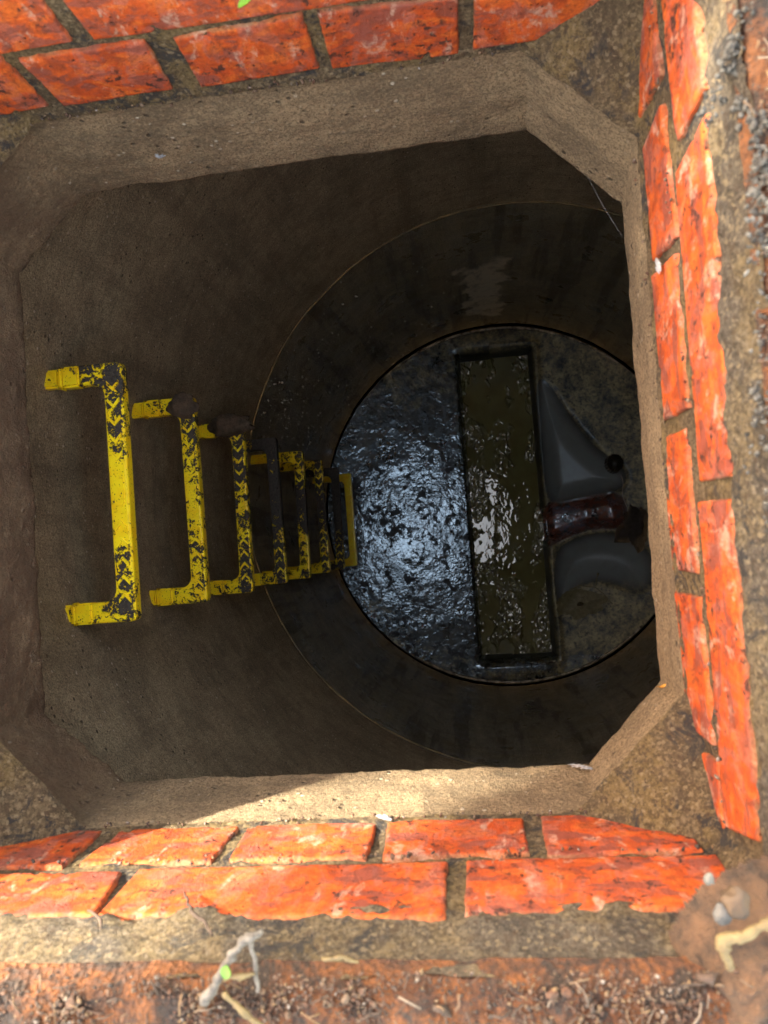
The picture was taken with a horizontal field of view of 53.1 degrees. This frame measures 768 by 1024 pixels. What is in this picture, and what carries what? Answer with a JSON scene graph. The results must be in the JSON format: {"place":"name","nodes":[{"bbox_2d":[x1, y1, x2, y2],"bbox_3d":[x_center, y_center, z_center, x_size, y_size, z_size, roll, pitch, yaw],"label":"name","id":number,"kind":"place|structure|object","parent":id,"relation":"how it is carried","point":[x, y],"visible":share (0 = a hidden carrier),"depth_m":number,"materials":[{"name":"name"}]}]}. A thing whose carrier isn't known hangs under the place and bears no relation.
{"place":"outdoors","nodes":[
{"label":"outdoors","id":0,"kind":"place"},
{"bbox_2d":[326,323,655,685],"label":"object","id":1,"kind":"structure","parent":0,"point":[500,324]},
{"bbox_2d":[328,325,654,684],"bbox_3d":[0.480,-0.028,3.080,1.382,0.287,1.382,-5,88,7],"label":"chamber base","id":2,"kind":"object","parent":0,"point":[410,578],"visible":0.73,"depth_m":2.99,"materials":[{"name":"grey concrete"}]},
{"bbox_2d":[247,201,660,767],"bbox_3d":[0.393,-0.050,2.369,1.536,1.161,1.536,-5,88,7],"label":"concrete ring","id":3,"kind":"object","parent":2,"relation":"on","point":[562,267],"visible":0.55,"depth_m":2.31,"materials":[{"name":"grey concrete"}]},
{"bbox_2d":[250,451,310,579],"bbox_3d":[-0.297,0.013,1.995,0.200,0.022,0.333,-4,88,7],"label":"yellow step","id":4,"kind":"object","parent":3,"relation":"attached to","point":[297,461],"visible":0.66,"depth_m":1.98,"materials":[{"name":"metal"}]},
{"bbox_2d":[280,459,330,573],"bbox_3d":[-0.266,0.019,2.246,0.200,0.022,0.333,-5,88,7],"label":"yellow step","id":5,"kind":"object","parent":3,"relation":"attached to","point":[323,565],"visible":0.58,"depth_m":2.23,"materials":[{"name":"metal"}]},
{"bbox_2d":[19,130,622,781],"bbox_3d":[0.257,-0.084,1.258,1.470,1.066,1.470,-5,88,7],"label":"concrete ring","id":6,"kind":"object","parent":3,"relation":"on","point":[205,292],"visible":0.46,"depth_m":1.30,"materials":[{"name":"grey concrete"}]},
{"bbox_2d":[44,362,141,625],"bbox_3d":[-0.420,-0.019,0.990,0.200,0.022,0.333,-5,88,7],"label":"yellow step","id":7,"kind":"object","parent":6,"relation":"attached to","point":[123,604],"visible":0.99,"depth_m":0.97,"materials":[{"name":"plastic"}]},
{"bbox_2d":[132,398,210,606],"bbox_3d":[-0.390,-0.013,1.242,0.200,0.022,0.333,-5,88,7],"label":"yellow step","id":8,"kind":"object","parent":6,"relation":"attached to","point":[196,589],"visible":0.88,"depth_m":1.22,"materials":[{"name":"plastic"}]},
{"bbox_2d":[166,391,199,418],"bbox_3d":[-0.320,-0.167,1.226,0.046,0.012,0.048,43,94,6],"label":"mud clump","id":9,"kind":"object","parent":8,"relation":"on","point":[182,405],"visible":1,"depth_m":1.22,"materials":[{"name":"brown soil"}]},
{"bbox_2d":[199,424,254,595],"bbox_3d":[-0.358,-0.003,1.493,0.200,0.022,0.333,-4,88,7],"label":"yellow step","id":10,"kind":"object","parent":6,"relation":"attached to","point":[243,581],"visible":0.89,"depth_m":1.47,"materials":[{"name":"plastic"}]},
{"bbox_2d":[207,413,254,436],"bbox_3d":[-0.294,-0.167,1.475,0.096,0.022,0.044,-5,88,7],"label":"mud clump","id":11,"kind":"object","parent":10,"relation":"on","point":[227,425],"visible":1,"depth_m":1.47,"materials":[{"name":"brown soil"}]},
{"bbox_2d":[231,437,287,585],"bbox_3d":[-0.328,0.004,1.744,0.200,0.022,0.333,-5,88,7],"label":"yellow step","id":12,"kind":"object","parent":6,"relation":"attached to","point":[278,574],"visible":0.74,"depth_m":1.73,"materials":[{"name":"metal"}]},
{"bbox_2d":[0,42,684,833],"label":"cover slab","id":13,"kind":"structure","parent":6,"relation":"on","point":[54,172],"depth_m":0.69,"materials":[{"name":"concrete"}]},
{"bbox_2d":[155,154,165,157],"bbox_3d":[-0.209,-0.333,0.720,0.010,0.009,0.002,-5,88,7],"label":"cobweb","id":14,"kind":"object","parent":13,"relation":"attached to","point":[160,156],"visible":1,"depth_m":0.72,"materials":[{"name":"fabric"}]},
{"bbox_2d":[0,0,763,921],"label":"brick collar","id":15,"kind":"object","parent":13,"relation":"on","point":[612,60],"visible":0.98,"depth_m":0.55,"materials":[{"name":"orange brick"}]},
{"bbox_2d":[87,909,102,929],"bbox_3d":[-0.175,0.244,0.464,0.020,0.022,0.006,-5,88,7],"label":"rootlet","id":16,"kind":"object","parent":15,"relation":"on","point":[99,918],"visible":1,"depth_m":0.46,"materials":[{"name":"beige plant"}]},
{"bbox_2d":[184,891,212,935],"bbox_3d":[-0.112,0.237,0.463,0.036,0.046,0.010,3,89,7],"label":"rootlet","id":17,"kind":"object","parent":15,"relation":"on","point":[195,914],"visible":1,"depth_m":0.45,"materials":[{"name":"brown plant"}]},
{"bbox_2d":[238,0,250,7],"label":"leaf","id":18,"kind":"object","parent":15,"relation":"on","point":[241,3],"visible":1,"depth_m":0.46,"materials":[{"name":"green plant"}]},
{"bbox_2d":[375,814,391,820],"bbox_3d":[0.000,0.237,0.598,0.015,0.014,0.002,-5,88,7],"label":"cobweb","id":19,"kind":"object","parent":15,"relation":"attached to","point":[384,816],"visible":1,"depth_m":0.60,"materials":[{"name":"fabric"}]},
{"bbox_2d":[0,0,767,981],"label":"mortar bed","id":20,"kind":"object","parent":15,"relation":"on","point":[606,930],"visible":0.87,"depth_m":0.43,"materials":[{"name":"beige concrete"}]},
{"bbox_2d":[0,0,767,1023],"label":"manhole frame","id":21,"kind":"object","parent":20,"relation":"on","point":[158,1010],"visible":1,"depth_m":0.40,"materials":[{"name":"metal"}]},
{"bbox_2d":[199,929,263,1006],"bbox_3d":[-0.080,0.233,0.395,0.009,0.012,0.055,36,93,7],"label":"dead stem","id":22,"kind":"object","parent":21,"relation":"on","point":[208,994],"visible":1,"depth_m":0.39,"materials":[{"name":"white plant"}]},
{"bbox_2d":[220,965,230,978],"bbox_3d":[-0.081,0.235,0.393,0.006,0.002,0.010,13,112,7],"label":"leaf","id":23,"kind":"object","parent":22,"relation":"on","point":[225,972],"visible":1,"depth_m":0.39,"materials":[{"name":"green plant"}]},
{"bbox_2d":[222,972,254,981],"bbox_3d":[-0.075,0.239,0.395,0.018,0.005,0.006,-5,88,7],"label":"straw","id":24,"kind":"object","parent":21,"relation":"on","point":[240,976],"visible":1,"depth_m":0.39,"materials":[{"name":"beige plant"}]},
{"bbox_2d":[222,991,261,1023],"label":"straw","id":25,"kind":"object","parent":21,"relation":"on","point":[241,1010],"visible":1,"depth_m":0.39,"materials":[{"name":"beige plant"}]},
{"bbox_2d":[247,942,259,992],"bbox_3d":[-0.067,0.232,0.394,0.005,0.009,0.032,-5,88,7],"label":"dead stem","id":26,"kind":"object","parent":21,"relation":"on","point":[255,963],"visible":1,"depth_m":0.39,"materials":[{"name":"grey plant"}]},
{"bbox_2d":[321,954,358,963],"bbox_3d":[-0.022,0.227,0.391,0.019,0.003,0.005,-5,88,7],"label":"straw","id":27,"kind":"object","parent":21,"relation":"on","point":[338,957],"visible":1,"depth_m":0.39,"materials":[{"name":"beige plant"}]},
{"bbox_2d":[0,0,767,1023],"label":"gravel","id":28,"kind":"structure","parent":21,"relation":"on","point":[444,1010],"depth_m":0.39,"materials":[{"name":"brown gravel"}]},
{"bbox_2d":[667,855,767,1023],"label":"dirt mound","id":29,"kind":"object","parent":21,"relation":"on","point":[695,931],"visible":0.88,"depth_m":0.39,"materials":[{"name":"brown soil"}]},
{"bbox_2d":[703,872,714,885],"bbox_3d":[0.160,0.181,0.379,0.005,0.004,0.007,-5,88,7],"label":"pebble","id":30,"kind":"object","parent":29,"relation":"on","point":[708,879],"visible":1,"depth_m":0.38,"materials":[{"name":"grey stone"}]},
{"bbox_2d":[713,902,731,925],"bbox_3d":[0.166,0.198,0.378,0.009,0.007,0.010,29,92,7],"label":"pebble","id":31,"kind":"object","parent":29,"relation":"on","point":[721,916],"visible":1,"depth_m":0.38,"materials":[{"name":"grey stone"}]},
{"bbox_2d":[719,885,750,919],"bbox_3d":[0.173,0.192,0.377,0.015,0.011,0.015,-36,84,5],"label":"pebble","id":32,"kind":"object","parent":29,"relation":"on","point":[734,901],"visible":1,"depth_m":0.37,"materials":[{"name":"brown stone"}]},
{"bbox_2d":[715,916,767,971],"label":"twig","id":33,"kind":"object","parent":29,"relation":"on","point":[724,941],"visible":1,"depth_m":0.36,"materials":[{"name":"beige wood"}]},
{"bbox_2d":[695,1,767,532],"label":"scale","id":34,"kind":"object","parent":21,"relation":"attached to","point":[757,124],"visible":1,"depth_m":0.39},
{"bbox_2d":[655,257,660,273],"bbox_3d":[0.195,-0.175,0.547,0.002,0.014,0.014,-5,88,7],"label":"cobweb","id":35,"kind":"object","parent":15,"relation":"attached to","point":[658,266],"visible":1,"depth_m":0.55,"materials":[{"name":"fabric"}]},
{"bbox_2d":[568,762,592,769],"bbox_3d":[0.176,0.227,0.687,0.020,0.020,0.002,-5,88,7],"label":"cobweb","id":36,"kind":"object","parent":13,"relation":"attached to","point":[581,766],"visible":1,"depth_m":0.69,"materials":[{"name":"fabric"}]},
{"bbox_2d":[248,201,623,767],"bbox_3d":[0.322,-0.067,1.791,1.327,0.009,1.328,-5,88,7],"label":"joint seal","id":37,"kind":"object","parent":6,"relation":"attached to","point":[308,310],"visible":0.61,"depth_m":1.83,"materials":[{"name":"brown rubber"}]},
{"bbox_2d":[305,467,344,569],"bbox_3d":[-0.235,0.027,2.498,0.200,0.022,0.333,-4,88,7],"label":"yellow step","id":38,"kind":"object","parent":3,"relation":"attached to","point":[338,563],"visible":0.73,"depth_m":2.48,"materials":[{"name":"metal"}]},
{"bbox_2d":[313,473,357,566],"bbox_3d":[-0.205,0.034,2.749,0.200,0.022,0.333,-5,88,7],"label":"yellow step","id":39,"kind":"object","parent":3,"relation":"attached to","point":[352,559],"visible":0.69,"depth_m":2.73,"materials":[{"name":"metal"}]},
{"bbox_2d":[250,257,456,479],"bbox_3d":[-0.083,-0.437,2.449,0.145,1.092,0.837,39,93,7],"label":"pale grit","id":40,"kind":"object","parent":3,"relation":"attached to","point":[318,380],"visible":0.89,"depth_m":2.22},
{"bbox_2d":[460,355,551,654],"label":"water","id":41,"kind":"structure","parent":2,"relation":"in","point":[508,528],"depth_m":3.04,"materials":[{"name":"brown liquid"}]},
{"bbox_2d":[555,588,607,619],"bbox_3d":[0.749,0.353,2.933,0.180,0.042,0.123,17,90,7],"label":"scum","id":42,"kind":"object","parent":2,"relation":"on","point":[576,604],"visible":1,"depth_m":2.92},
{"bbox_2d":[562,573,612,603],"bbox_3d":[0.782,0.324,2.926,0.161,0.043,0.125,-32,85,5],"label":"root strand","id":43,"kind":"object","parent":2,"relation":"on","point":[597,574],"visible":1,"depth_m":2.92},
{"bbox_2d":[604,454,623,473],"bbox_3d":[0.869,-0.183,2.900,0.066,0.070,0.075,-5,88,7],"label":"rubber plug","id":44,"kind":"object","parent":2,"relation":"attached to","point":[613,463],"visible":1,"depth_m":2.87,"materials":[{"name":"black rubber"}]},
{"bbox_2d":[621,475,627,510],"bbox_3d":[0.896,-0.067,2.870,0.011,0.019,0.146,-10,87,7],"label":"string","id":45,"kind":"object","parent":2,"relation":"on","point":[622,492],"visible":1,"depth_m":2.87,"materials":[{"name":"fabric"}]},
{"bbox_2d":[614,504,647,552],"bbox_3d":[0.940,0.060,2.875,0.124,0.059,0.164,24,91,7],"label":"rag","id":46,"kind":"object","parent":2,"relation":"on","point":[632,527],"visible":1,"depth_m":2.86,"materials":[{"name":"fabric"}]}
]}

